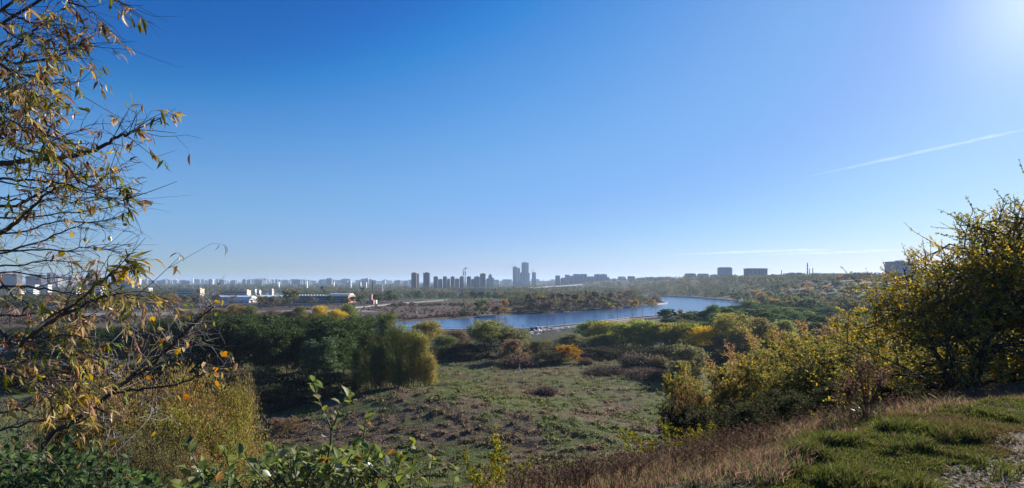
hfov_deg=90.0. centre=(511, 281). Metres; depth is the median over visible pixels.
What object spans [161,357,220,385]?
round bush
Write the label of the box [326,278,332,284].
office block
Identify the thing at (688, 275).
apartment block
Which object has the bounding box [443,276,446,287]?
apartment tower
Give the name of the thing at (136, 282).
apartment block
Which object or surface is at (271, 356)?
alder tree
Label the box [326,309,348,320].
willow tree
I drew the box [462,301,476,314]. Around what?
bare tree
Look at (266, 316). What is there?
alder tree
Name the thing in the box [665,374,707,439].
autumn bush
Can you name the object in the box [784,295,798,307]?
broadleaf tree
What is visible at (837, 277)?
broadleaf tree
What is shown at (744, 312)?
broadleaf tree
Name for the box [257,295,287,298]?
warehouse
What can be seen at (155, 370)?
round bush
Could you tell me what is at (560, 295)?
broadleaf tree
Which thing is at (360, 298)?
broadleaf tree
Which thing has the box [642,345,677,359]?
round bush
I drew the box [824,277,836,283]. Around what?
broadleaf tree
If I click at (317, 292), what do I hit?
distant woods
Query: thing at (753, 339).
autumn bush
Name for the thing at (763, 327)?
willow tree
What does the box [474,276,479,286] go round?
apartment block
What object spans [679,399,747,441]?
autumn bush
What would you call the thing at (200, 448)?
thicket bush
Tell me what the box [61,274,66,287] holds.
apartment tower
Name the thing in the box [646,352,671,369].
bare bush
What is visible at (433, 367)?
poplar tree
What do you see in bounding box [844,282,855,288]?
broadleaf tree
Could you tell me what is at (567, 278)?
apartment block
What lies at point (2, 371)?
round bush
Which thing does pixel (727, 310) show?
broadleaf tree
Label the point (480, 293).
broadleaf tree
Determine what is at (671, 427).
sapling
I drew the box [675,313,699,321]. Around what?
broadleaf tree
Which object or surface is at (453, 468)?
apple shrub
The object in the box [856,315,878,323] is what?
willow tree
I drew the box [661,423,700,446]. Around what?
sapling
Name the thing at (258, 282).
apartment block
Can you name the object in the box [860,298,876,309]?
broadleaf tree
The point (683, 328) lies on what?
willow tree
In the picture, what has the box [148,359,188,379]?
round bush
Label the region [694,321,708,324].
willow tree
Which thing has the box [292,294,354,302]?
factory
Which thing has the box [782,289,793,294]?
broadleaf tree
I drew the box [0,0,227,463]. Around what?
maple tree
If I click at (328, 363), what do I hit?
young tree
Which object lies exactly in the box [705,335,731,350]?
willow tree
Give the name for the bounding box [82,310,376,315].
paved ground
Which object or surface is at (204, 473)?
apple shrub
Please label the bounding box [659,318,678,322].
broadleaf tree
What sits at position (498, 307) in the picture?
broadleaf tree
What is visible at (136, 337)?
alder tree
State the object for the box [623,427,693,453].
sapling
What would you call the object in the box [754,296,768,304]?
broadleaf tree
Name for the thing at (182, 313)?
round bush
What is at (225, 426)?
thicket bush
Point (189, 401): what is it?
thicket bush
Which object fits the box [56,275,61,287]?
apartment tower
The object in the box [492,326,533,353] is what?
willow tree
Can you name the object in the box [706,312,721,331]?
willow tree
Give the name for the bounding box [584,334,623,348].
willow tree
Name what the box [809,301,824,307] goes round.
broadleaf tree
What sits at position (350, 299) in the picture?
broadleaf tree
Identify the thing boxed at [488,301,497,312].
bare tree
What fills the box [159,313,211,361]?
alder tree
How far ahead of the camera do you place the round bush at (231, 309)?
434.78 m
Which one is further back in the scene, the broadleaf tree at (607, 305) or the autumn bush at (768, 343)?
the broadleaf tree at (607, 305)
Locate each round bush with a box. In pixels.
[0,359,42,390]
[0,360,68,391]
[51,363,76,377]
[58,359,123,383]
[82,363,150,384]
[113,362,168,386]
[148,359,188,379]
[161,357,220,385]
[173,306,189,319]
[189,357,242,379]
[209,365,276,398]
[216,309,230,314]
[226,304,239,314]
[234,305,250,317]
[240,383,304,414]
[242,305,260,318]
[252,416,307,438]
[257,368,326,406]
[278,311,295,320]
[291,306,309,320]
[300,371,363,398]
[427,345,461,356]
[436,343,511,359]
[494,337,532,359]
[530,350,566,364]
[554,344,583,361]
[576,346,632,359]
[618,345,665,356]
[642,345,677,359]
[664,360,692,382]
[669,344,710,377]
[684,344,733,363]
[719,347,761,362]
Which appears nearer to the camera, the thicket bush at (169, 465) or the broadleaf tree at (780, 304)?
the thicket bush at (169, 465)
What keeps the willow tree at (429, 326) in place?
on the ground at (542, 336)
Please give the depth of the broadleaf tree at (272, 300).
672.67 m
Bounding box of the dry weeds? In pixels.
[454,379,1023,487]
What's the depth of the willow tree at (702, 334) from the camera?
238.17 m
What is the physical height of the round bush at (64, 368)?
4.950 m
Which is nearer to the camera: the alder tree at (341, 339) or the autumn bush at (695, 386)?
the autumn bush at (695, 386)
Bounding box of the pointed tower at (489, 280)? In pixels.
[486,274,493,286]
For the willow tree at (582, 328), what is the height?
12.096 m
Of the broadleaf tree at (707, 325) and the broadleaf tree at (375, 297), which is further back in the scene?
the broadleaf tree at (375, 297)
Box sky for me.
[0,0,1023,281]
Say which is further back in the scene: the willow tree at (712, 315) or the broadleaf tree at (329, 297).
the broadleaf tree at (329, 297)
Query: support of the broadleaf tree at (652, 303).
on the ground at (542, 336)
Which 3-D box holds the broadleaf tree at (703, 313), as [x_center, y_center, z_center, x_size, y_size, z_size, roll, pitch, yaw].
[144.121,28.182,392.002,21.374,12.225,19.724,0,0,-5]
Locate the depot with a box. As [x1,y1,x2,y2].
[456,288,496,291]
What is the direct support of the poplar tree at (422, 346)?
on the ground at (542, 336)
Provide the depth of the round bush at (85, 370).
170.14 m
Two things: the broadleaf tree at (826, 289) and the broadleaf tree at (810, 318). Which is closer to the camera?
the broadleaf tree at (810, 318)
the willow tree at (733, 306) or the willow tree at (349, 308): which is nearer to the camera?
the willow tree at (349, 308)
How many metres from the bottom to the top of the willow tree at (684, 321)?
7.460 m
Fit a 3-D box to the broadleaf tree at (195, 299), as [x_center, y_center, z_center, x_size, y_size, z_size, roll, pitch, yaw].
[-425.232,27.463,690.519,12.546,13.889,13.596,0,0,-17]
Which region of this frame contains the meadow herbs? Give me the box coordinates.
[194,354,782,487]
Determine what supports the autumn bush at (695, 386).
on the ground at (542, 336)
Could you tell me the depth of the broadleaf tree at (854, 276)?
988.76 m
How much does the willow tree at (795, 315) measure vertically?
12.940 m
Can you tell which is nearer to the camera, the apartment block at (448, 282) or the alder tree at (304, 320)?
the alder tree at (304, 320)
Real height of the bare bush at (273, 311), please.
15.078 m
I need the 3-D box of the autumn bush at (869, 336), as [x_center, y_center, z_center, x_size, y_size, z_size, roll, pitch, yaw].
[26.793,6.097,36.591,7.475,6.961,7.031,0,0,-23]
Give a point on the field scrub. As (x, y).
(103, 319)
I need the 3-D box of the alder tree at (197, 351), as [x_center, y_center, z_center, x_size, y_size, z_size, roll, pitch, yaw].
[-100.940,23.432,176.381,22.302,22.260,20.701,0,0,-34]
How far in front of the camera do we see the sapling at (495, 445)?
14.67 m
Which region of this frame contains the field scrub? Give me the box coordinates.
[0,299,529,324]
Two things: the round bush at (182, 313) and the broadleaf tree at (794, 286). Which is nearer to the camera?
the round bush at (182, 313)
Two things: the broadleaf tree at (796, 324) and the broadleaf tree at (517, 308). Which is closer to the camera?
the broadleaf tree at (796, 324)
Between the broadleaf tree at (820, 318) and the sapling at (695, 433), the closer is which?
the sapling at (695, 433)
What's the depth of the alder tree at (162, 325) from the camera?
195.46 m
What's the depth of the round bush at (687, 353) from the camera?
181.92 m
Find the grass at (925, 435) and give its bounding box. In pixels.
[753,393,1023,487]
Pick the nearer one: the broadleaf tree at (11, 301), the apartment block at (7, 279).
the broadleaf tree at (11, 301)
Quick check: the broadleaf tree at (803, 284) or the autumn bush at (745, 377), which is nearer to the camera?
the autumn bush at (745, 377)
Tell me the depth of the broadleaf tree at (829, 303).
512.64 m
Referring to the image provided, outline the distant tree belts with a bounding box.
[0,278,638,287]
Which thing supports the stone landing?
on the ground at (542, 336)
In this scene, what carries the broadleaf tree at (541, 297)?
on the ground at (542, 336)
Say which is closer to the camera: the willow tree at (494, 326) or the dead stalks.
the dead stalks
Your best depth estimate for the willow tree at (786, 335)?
189.22 m
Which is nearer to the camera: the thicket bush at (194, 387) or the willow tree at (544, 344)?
the thicket bush at (194, 387)
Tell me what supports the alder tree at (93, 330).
on the ground at (542, 336)
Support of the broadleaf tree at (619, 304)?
on the ground at (542, 336)
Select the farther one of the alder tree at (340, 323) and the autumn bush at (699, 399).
the alder tree at (340, 323)
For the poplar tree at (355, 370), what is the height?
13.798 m
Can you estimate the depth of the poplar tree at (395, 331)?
150.65 m
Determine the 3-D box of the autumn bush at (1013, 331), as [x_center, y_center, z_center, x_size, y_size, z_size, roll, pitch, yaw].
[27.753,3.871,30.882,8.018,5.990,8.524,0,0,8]
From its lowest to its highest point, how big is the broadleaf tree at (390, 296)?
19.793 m
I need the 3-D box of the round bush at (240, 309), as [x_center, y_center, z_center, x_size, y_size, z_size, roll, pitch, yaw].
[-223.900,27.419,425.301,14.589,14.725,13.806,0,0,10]
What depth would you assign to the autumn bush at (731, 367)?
43.09 m
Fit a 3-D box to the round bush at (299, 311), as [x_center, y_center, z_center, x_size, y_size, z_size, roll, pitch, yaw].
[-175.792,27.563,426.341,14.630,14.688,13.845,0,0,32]
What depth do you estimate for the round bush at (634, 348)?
232.46 m
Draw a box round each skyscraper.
[513,266,516,285]
[517,268,519,285]
[521,262,528,285]
[532,272,535,284]
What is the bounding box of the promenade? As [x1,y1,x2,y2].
[431,313,699,331]
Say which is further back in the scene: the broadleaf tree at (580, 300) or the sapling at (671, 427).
the broadleaf tree at (580, 300)
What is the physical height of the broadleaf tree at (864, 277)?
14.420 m
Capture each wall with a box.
[426,311,701,330]
[543,316,673,332]
[660,295,740,301]
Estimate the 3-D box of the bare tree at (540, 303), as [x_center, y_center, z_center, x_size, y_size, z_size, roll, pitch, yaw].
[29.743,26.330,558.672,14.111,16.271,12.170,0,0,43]
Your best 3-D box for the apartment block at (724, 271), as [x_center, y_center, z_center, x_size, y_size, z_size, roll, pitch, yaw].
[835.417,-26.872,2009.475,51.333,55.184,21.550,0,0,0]
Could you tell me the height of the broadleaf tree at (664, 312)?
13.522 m
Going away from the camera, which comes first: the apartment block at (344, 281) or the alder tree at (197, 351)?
the alder tree at (197, 351)
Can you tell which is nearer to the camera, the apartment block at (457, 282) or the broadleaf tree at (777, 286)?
the broadleaf tree at (777, 286)
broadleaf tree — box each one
[3,298,25,305]
[159,294,181,304]
[180,295,192,304]
[192,297,201,304]
[258,296,270,305]
[265,296,281,305]
[281,289,300,300]
[281,297,291,304]
[325,295,336,302]
[339,298,347,303]
[346,296,356,302]
[357,296,364,302]
[373,293,382,302]
[383,291,397,300]
[411,290,423,297]
[458,310,472,315]
[469,291,477,297]
[473,299,489,314]
[477,291,484,297]
[486,292,492,299]
[489,292,497,298]
[490,305,502,312]
[501,299,509,313]
[511,306,523,311]
[524,294,532,304]
[526,302,538,311]
[527,296,538,307]
[535,294,547,307]
[540,302,553,311]
[544,299,558,311]
[548,292,557,305]
[556,293,564,299]
[561,302,572,309]
[563,297,573,305]
[571,294,579,305]
[576,299,586,306]
[582,298,591,309]
[590,299,602,307]
[591,291,600,303]
[599,299,608,307]
[604,302,615,308]
[605,291,617,301]
[613,299,623,305]
[629,300,638,306]
[646,299,657,305]
[657,308,681,323]
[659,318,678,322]
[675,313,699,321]
[686,311,712,321]
[700,323,720,334]
[718,291,726,297]
[720,307,740,312]
[730,292,742,299]
[732,310,754,320]
[740,293,750,299]
[752,308,773,313]
[752,311,774,320]
[753,292,766,301]
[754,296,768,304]
[766,317,779,325]
[768,298,780,305]
[768,300,784,306]
[771,283,780,290]
[774,289,782,295]
[774,314,789,320]
[779,318,806,335]
[782,283,788,290]
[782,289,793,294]
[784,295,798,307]
[784,301,804,308]
[789,283,800,288]
[795,292,809,297]
[797,298,816,309]
[798,322,822,334]
[799,282,810,287]
[799,289,810,296]
[800,313,816,322]
[801,310,816,319]
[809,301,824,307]
[809,322,836,336]
[810,279,818,286]
[810,315,838,328]
[813,295,824,302]
[814,285,823,292]
[819,280,828,285]
[821,286,834,292]
[823,296,836,302]
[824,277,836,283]
[827,312,846,317]
[828,301,841,311]
[831,298,855,310]
[832,281,844,289]
[835,275,843,280]
[837,287,851,292]
[842,273,850,281]
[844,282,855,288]
[846,294,857,300]
[848,285,856,291]
[849,271,856,279]
[853,279,862,285]
[853,300,870,310]
[856,272,865,279]
[860,275,872,281]
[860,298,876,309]
[892,272,902,276]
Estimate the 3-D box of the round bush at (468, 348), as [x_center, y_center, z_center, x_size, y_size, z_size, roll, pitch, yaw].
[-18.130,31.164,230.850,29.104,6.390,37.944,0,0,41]
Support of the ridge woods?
on the ground at (542, 336)
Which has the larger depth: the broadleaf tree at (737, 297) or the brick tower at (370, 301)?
the broadleaf tree at (737, 297)
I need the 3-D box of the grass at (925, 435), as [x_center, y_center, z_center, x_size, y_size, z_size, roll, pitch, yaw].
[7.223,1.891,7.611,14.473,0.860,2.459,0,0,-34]
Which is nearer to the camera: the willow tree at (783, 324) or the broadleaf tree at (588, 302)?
the willow tree at (783, 324)
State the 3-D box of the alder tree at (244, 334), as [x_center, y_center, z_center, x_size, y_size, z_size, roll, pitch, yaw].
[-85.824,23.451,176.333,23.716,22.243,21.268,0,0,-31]
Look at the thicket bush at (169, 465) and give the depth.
16.84 m
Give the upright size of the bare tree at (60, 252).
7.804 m
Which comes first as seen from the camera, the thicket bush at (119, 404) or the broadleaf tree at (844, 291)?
the thicket bush at (119, 404)
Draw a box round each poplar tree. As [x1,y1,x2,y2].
[346,347,369,388]
[349,328,383,388]
[362,344,395,388]
[369,308,403,387]
[378,320,417,387]
[386,358,413,387]
[391,325,425,386]
[406,333,436,386]
[417,354,441,385]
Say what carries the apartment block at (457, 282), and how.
on the ground at (542, 336)
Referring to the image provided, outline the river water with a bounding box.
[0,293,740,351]
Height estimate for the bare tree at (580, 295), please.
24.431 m
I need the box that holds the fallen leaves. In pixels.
[927,426,1023,487]
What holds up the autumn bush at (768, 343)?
on the ground at (542, 336)
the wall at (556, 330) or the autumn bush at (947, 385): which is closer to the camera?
the autumn bush at (947, 385)
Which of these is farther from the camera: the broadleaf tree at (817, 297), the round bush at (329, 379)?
the broadleaf tree at (817, 297)
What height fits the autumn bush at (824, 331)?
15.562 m
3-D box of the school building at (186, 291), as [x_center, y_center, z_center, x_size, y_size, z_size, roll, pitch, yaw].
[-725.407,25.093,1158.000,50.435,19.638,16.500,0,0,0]
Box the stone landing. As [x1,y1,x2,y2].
[478,314,495,317]
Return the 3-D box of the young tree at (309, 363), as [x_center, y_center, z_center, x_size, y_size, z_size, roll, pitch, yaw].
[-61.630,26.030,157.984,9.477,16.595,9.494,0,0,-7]
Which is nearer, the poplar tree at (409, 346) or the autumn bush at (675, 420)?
the autumn bush at (675, 420)
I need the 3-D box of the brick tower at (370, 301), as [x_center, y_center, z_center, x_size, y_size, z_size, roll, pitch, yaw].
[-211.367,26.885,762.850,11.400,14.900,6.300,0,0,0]
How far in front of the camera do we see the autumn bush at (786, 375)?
32.77 m
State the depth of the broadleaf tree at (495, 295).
947.19 m
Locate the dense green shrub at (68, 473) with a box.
[0,426,170,487]
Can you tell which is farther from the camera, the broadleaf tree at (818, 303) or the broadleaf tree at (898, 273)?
the broadleaf tree at (898, 273)
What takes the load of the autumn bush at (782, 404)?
on the ground at (542, 336)
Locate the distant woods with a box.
[0,285,531,307]
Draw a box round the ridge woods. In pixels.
[507,272,1023,319]
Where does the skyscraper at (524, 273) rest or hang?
on the ground at (542, 336)
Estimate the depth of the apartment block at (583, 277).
2920.00 m
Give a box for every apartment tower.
[47,272,55,286]
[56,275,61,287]
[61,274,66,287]
[68,274,74,285]
[87,269,100,286]
[411,272,416,288]
[423,272,429,288]
[433,276,437,287]
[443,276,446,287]
[451,276,454,286]
[460,276,463,287]
[467,276,470,287]
[480,273,485,287]
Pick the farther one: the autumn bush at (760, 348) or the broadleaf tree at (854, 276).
the broadleaf tree at (854, 276)
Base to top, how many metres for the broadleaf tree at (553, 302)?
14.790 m
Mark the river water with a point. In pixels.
(684, 304)
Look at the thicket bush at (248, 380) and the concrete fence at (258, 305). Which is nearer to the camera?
the thicket bush at (248, 380)
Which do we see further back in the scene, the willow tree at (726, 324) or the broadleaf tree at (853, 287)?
the broadleaf tree at (853, 287)
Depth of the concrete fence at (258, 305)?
658.97 m
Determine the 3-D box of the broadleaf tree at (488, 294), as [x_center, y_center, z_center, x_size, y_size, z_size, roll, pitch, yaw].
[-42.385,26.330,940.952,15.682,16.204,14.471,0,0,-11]
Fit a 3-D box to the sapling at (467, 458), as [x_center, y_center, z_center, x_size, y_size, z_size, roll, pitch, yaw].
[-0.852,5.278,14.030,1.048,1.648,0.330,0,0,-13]
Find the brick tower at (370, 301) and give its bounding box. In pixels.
[366,294,374,303]
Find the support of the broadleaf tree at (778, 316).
on the ground at (542, 336)
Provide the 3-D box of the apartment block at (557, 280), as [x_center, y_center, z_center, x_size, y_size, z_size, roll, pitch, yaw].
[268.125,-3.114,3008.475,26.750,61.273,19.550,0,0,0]
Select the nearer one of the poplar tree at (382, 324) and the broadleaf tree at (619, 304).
the poplar tree at (382, 324)
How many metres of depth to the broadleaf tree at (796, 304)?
494.17 m
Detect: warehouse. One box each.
[212,295,255,302]
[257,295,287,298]
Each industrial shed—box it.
[26,289,38,294]
[41,285,51,292]
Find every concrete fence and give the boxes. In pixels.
[38,303,320,308]
[355,299,448,307]
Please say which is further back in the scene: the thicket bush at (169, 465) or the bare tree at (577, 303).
the bare tree at (577, 303)
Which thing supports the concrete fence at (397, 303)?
on the ground at (542, 336)
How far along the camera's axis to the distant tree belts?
3054.92 m
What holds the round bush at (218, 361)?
on the ground at (542, 336)
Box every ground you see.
[0,280,1023,487]
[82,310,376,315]
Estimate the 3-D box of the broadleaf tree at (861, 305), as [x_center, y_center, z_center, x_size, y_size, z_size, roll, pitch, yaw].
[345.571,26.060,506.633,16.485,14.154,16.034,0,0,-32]
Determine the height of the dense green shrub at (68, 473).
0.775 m
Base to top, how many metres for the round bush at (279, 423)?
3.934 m
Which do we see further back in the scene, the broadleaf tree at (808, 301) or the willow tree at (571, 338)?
the broadleaf tree at (808, 301)
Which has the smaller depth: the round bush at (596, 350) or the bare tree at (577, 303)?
the round bush at (596, 350)
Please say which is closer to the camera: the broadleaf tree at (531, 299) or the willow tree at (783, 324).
the willow tree at (783, 324)
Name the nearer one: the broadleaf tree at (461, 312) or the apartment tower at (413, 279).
the broadleaf tree at (461, 312)
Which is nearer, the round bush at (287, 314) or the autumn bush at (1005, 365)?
the autumn bush at (1005, 365)
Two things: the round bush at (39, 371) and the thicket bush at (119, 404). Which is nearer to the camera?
the thicket bush at (119, 404)
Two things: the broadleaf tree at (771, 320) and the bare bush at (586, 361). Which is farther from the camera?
the broadleaf tree at (771, 320)
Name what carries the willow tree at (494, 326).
on the ground at (542, 336)
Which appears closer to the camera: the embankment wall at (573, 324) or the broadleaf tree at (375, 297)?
the embankment wall at (573, 324)
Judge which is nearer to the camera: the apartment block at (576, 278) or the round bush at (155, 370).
the round bush at (155, 370)
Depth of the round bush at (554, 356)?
209.81 m
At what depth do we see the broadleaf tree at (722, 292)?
995.53 m
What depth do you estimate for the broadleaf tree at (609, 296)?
670.82 m
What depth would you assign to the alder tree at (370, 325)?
188.61 m
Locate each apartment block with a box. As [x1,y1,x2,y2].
[2,274,21,287]
[26,275,45,285]
[112,281,133,288]
[134,278,140,287]
[182,280,190,284]
[255,280,264,284]
[292,279,300,284]
[341,279,350,283]
[438,279,442,287]
[447,278,450,286]
[455,278,459,287]
[471,279,474,287]
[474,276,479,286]
[555,275,559,285]
[565,275,569,283]
[573,274,579,283]
[580,274,586,281]
[594,274,606,280]
[684,273,695,279]
[717,267,731,279]
[744,268,767,275]
[885,260,912,273]
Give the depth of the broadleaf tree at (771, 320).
324.30 m
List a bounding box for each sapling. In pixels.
[14,277,249,485]
[462,444,499,487]
[466,444,511,487]
[487,451,532,486]
[491,425,503,487]
[620,430,655,454]
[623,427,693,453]
[656,417,720,441]
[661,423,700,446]
[687,426,715,441]
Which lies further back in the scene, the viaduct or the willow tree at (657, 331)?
the viaduct
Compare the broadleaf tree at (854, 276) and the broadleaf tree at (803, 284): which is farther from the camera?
the broadleaf tree at (854, 276)
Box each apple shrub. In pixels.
[170,434,265,487]
[236,375,416,487]
[390,437,460,487]
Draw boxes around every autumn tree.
[778,233,1023,413]
[839,159,1023,379]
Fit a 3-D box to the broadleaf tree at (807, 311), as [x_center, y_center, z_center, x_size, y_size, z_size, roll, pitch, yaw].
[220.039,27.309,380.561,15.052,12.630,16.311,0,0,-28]
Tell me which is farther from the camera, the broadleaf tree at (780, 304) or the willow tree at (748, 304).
the broadleaf tree at (780, 304)
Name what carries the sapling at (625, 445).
on the ground at (542, 336)
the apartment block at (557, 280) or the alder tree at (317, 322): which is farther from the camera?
the apartment block at (557, 280)
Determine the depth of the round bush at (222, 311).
406.62 m
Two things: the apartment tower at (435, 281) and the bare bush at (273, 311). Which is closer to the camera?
the bare bush at (273, 311)
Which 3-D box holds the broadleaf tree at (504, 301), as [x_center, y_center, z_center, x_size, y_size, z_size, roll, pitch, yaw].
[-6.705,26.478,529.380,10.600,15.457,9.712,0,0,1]
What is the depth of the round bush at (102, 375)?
167.08 m
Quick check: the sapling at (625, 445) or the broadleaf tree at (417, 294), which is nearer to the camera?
the sapling at (625, 445)
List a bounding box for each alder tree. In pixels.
[0,326,29,346]
[0,328,52,358]
[26,327,86,354]
[59,326,116,358]
[95,324,151,361]
[115,322,165,359]
[138,316,200,360]
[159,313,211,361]
[181,317,245,372]
[190,310,234,356]
[214,309,264,365]
[225,317,286,367]
[245,312,282,353]
[245,324,301,381]
[266,314,306,373]
[279,323,318,371]
[286,314,325,360]
[299,314,339,371]
[316,314,366,372]
[323,327,357,384]
[342,313,381,345]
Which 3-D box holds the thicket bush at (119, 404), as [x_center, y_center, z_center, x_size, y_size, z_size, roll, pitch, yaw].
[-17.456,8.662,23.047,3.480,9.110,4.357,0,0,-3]
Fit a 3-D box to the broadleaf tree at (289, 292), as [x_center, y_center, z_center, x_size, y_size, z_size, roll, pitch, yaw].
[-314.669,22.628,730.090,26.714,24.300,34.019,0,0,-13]
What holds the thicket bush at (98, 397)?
on the ground at (542, 336)
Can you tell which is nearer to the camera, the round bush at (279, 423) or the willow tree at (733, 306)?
the round bush at (279, 423)
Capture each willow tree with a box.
[307,305,329,320]
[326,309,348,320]
[340,303,362,319]
[408,320,446,339]
[429,335,459,348]
[438,329,474,343]
[463,318,517,354]
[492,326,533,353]
[515,329,533,337]
[521,340,559,353]
[554,332,592,346]
[569,319,605,337]
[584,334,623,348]
[586,319,618,341]
[601,321,643,346]
[624,319,662,345]
[626,318,648,336]
[638,322,685,347]
[659,322,706,345]
[675,320,698,323]
[683,325,717,350]
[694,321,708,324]
[698,304,721,321]
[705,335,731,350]
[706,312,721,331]
[709,311,756,345]
[722,326,760,352]
[726,305,742,308]
[739,299,758,308]
[740,308,755,316]
[745,316,781,349]
[766,308,784,314]
[770,319,798,334]
[771,330,802,348]
[772,306,798,314]
[781,312,808,321]
[794,307,810,312]
[811,306,839,314]
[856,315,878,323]
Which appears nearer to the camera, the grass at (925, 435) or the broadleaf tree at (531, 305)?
the grass at (925, 435)
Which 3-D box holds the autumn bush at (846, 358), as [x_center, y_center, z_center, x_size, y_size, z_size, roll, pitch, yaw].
[20.158,4.784,25.790,5.986,3.816,6.581,0,0,-37]
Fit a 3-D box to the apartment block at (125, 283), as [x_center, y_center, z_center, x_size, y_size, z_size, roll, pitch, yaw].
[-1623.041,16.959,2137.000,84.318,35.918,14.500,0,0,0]
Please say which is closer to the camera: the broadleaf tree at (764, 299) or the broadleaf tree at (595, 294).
the broadleaf tree at (764, 299)
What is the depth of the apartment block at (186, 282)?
4957.40 m
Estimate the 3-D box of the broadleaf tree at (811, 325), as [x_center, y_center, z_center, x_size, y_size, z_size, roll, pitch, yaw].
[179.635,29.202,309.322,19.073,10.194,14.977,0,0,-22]
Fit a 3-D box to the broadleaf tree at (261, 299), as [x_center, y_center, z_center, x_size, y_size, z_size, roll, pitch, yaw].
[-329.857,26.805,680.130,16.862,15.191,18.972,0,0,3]
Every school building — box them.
[178,288,203,295]
[223,289,250,294]
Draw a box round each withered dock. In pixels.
[831,378,874,409]
[835,349,894,418]
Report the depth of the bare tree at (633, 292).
727.42 m
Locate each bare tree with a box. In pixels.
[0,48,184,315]
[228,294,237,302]
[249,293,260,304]
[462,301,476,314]
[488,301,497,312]
[533,300,546,311]
[555,300,565,310]
[573,299,581,309]
[577,291,584,308]
[629,290,637,298]
[752,294,771,304]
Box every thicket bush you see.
[0,385,110,485]
[7,363,151,479]
[64,348,194,455]
[74,414,180,487]
[80,372,157,486]
[94,394,248,484]
[100,402,203,485]
[137,442,221,487]
[142,354,265,473]
[147,361,221,458]
[162,410,265,487]
[167,426,249,487]
[190,394,276,486]
[196,369,275,481]
[220,365,274,472]
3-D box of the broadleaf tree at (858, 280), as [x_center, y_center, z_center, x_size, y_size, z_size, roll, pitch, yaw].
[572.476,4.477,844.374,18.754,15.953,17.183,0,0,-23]
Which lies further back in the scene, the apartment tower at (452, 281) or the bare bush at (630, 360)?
the apartment tower at (452, 281)
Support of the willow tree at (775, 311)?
on the ground at (542, 336)
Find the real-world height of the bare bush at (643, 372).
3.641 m
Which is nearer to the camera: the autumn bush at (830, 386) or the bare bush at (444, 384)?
the autumn bush at (830, 386)
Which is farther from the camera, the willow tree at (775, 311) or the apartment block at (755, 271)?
the apartment block at (755, 271)
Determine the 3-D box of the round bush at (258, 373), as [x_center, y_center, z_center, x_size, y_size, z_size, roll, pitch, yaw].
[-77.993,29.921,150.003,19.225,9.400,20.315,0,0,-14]
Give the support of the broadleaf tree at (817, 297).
on the ground at (542, 336)
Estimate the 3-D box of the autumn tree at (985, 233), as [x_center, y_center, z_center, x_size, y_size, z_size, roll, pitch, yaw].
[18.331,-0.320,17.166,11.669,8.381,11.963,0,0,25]
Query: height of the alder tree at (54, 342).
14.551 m
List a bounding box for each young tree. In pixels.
[298,339,323,390]
[312,336,344,383]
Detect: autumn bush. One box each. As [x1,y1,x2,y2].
[653,394,696,448]
[655,360,743,435]
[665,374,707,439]
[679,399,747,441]
[702,351,767,412]
[703,352,792,436]
[719,334,778,397]
[724,392,811,433]
[727,328,807,424]
[744,341,850,416]
[750,320,849,368]
[756,381,843,425]
[757,331,859,393]
[766,319,840,384]
[771,310,888,402]
[787,329,896,409]
[793,313,868,356]
[800,377,915,412]
[820,318,930,394]
[824,339,964,400]
[854,335,1022,393]
[856,377,953,403]
[882,302,1018,361]
[896,368,1022,397]
[937,332,1023,383]
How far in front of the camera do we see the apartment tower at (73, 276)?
2610.28 m
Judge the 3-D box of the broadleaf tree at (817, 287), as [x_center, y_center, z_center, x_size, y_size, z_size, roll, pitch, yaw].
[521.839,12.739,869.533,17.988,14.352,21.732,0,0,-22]
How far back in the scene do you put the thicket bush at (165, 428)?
19.75 m
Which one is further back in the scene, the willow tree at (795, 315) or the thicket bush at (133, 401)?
the willow tree at (795, 315)
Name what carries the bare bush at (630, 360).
on the ground at (542, 336)
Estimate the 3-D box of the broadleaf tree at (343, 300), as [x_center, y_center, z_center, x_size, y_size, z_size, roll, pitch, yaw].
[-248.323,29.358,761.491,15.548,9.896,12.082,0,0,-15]
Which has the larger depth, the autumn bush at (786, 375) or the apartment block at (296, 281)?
the apartment block at (296, 281)
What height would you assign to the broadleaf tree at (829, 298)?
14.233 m
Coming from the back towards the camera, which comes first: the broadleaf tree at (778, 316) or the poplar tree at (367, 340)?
the broadleaf tree at (778, 316)
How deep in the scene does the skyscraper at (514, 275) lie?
3600.00 m
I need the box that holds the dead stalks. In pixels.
[489,382,1006,487]
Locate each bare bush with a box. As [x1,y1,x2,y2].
[264,308,278,317]
[433,382,452,386]
[498,355,539,367]
[529,384,560,395]
[577,356,594,364]
[580,363,628,376]
[616,350,652,368]
[619,366,680,381]
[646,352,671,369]
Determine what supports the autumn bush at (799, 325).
on the ground at (542, 336)
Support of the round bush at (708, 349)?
on the ground at (542, 336)
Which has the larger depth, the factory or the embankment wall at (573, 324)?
the factory
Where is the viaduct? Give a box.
[530,284,582,289]
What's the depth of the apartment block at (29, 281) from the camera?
2700.00 m
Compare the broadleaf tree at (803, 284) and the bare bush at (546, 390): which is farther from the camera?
the broadleaf tree at (803, 284)
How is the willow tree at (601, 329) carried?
on the ground at (542, 336)
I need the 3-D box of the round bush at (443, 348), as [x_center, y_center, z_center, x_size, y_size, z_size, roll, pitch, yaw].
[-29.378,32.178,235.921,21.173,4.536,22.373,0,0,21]
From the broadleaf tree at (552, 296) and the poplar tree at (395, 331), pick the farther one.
the broadleaf tree at (552, 296)
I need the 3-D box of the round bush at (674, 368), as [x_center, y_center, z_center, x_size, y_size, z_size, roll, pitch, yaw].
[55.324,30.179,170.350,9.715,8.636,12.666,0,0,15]
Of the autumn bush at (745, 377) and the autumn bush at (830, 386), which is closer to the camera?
the autumn bush at (830, 386)

